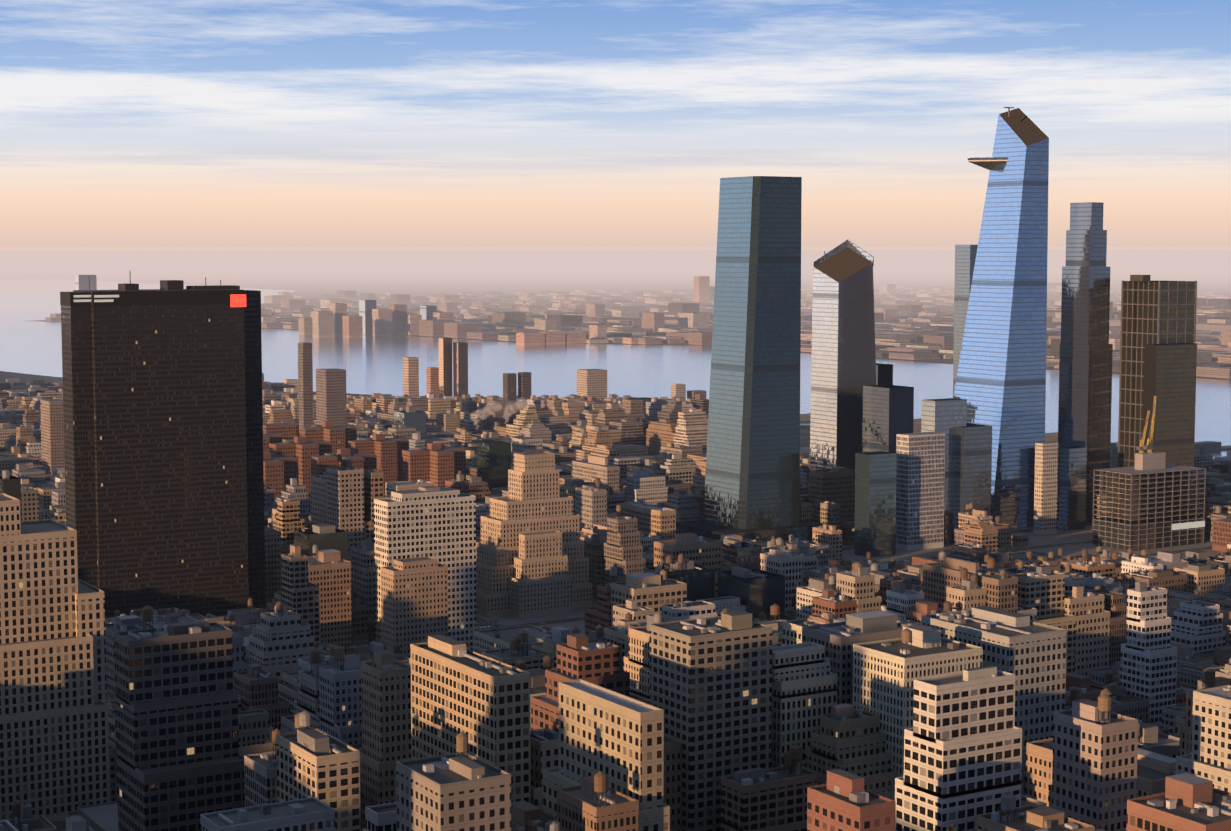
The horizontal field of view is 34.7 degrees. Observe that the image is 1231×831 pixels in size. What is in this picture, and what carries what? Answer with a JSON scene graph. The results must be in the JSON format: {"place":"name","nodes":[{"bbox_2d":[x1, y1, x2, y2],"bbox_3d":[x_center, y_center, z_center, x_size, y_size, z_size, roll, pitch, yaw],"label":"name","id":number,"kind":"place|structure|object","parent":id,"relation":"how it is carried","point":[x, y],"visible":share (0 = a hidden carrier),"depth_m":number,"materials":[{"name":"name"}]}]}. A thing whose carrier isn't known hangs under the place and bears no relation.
{"place":"outdoors","nodes":[
{"label":"outdoors","id":0,"kind":"place"},
{"bbox_2d":[471,400,530,428],"bbox_3d":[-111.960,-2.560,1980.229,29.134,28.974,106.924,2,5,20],"label":"steam plumes","id":1,"kind":"object","parent":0,"point":[488,409],"visible":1,"depth_m":1958.07,"materials":[{"name":"white"}]},
{"bbox_2d":[0,250,1230,645],"bbox_3d":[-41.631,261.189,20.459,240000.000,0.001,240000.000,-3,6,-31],"label":"ground","id":2,"kind":"structure","parent":0,"point":[408,272],"depth_m":21560.01,"materials":[{"name":"grey"}]},
{"bbox_2d":[0,275,1230,830],"bbox_3d":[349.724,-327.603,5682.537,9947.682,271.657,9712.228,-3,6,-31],"label":"distant buildings","id":3,"kind":"structure","parent":2,"relation":"on","point":[162,667],"depth_m":1066.97,"materials":[{"name":"beige concrete"}]},
{"bbox_2d":[74,294,1204,529],"bbox_3d":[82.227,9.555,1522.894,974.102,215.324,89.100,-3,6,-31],"label":"sign","id":4,"kind":"object","parent":3,"relation":"attached to","point":[1174,527],"depth_m":1354.56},
{"bbox_2d":[1139,396,1156,452],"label":"cranes","id":5,"kind":"object","parent":3,"relation":"on","point":[1149,442],"visible":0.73,"depth_m":1734.48,"materials":[{"name":"paint"}]},
{"bbox_2d":[0,108,1230,645],"bbox_3d":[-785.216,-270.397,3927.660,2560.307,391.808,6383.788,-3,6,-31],"label":"glass building","id":6,"kind":"structure","parent":2,"relation":"on","point":[988,418],"depth_m":1825.19,"materials":[{"name":"blue glass"}]},
{"bbox_2d":[89,107,1205,549],"bbox_3d":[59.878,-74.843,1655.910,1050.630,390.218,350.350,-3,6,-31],"label":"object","id":7,"kind":"object","parent":2,"relation":"on","point":[989,165],"visible":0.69,"depth_m":1839.36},
{"bbox_2d":[476,530,1188,627],"bbox_3d":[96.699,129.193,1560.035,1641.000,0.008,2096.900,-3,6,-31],"label":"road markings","id":8,"kind":"object","parent":2,"relation":"on","point":[560,621],"depth_m":1521.95,"materials":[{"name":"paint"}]},
{"bbox_2d":[619,397,1230,459],"bbox_3d":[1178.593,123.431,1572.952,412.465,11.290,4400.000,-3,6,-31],"label":"hudson piers","id":9,"kind":"structure","parent":2,"relation":"on","point":[1206,445],"depth_m":2667.47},
{"bbox_2d":[0,279,1230,458],"bbox_3d":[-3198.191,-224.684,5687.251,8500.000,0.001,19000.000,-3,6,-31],"label":"river","id":10,"kind":"structure","parent":0,"point":[370,364],"depth_m":4391.18,"materials":[{"name":"blue liquid"}]},
{"bbox_2d":[0,0,1230,250],"label":"sky","id":11,"kind":"structure","parent":0,"point":[126,125],"materials":[{"name":"blue"}]},
{"bbox_2d":[266,447,1224,657],"bbox_3d":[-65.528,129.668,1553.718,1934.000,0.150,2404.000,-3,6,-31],"label":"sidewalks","id":12,"kind":"structure","parent":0,"point":[1061,536],"depth_m":1698.73,"materials":[{"name":"grey concrete"}]},
{"bbox_2d":[1052,317,1230,331],"bbox_3d":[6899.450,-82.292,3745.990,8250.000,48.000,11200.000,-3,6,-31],"label":"palisades ridge","id":13,"kind":"structure","parent":0,"point":[1216,327],"depth_m":5899.49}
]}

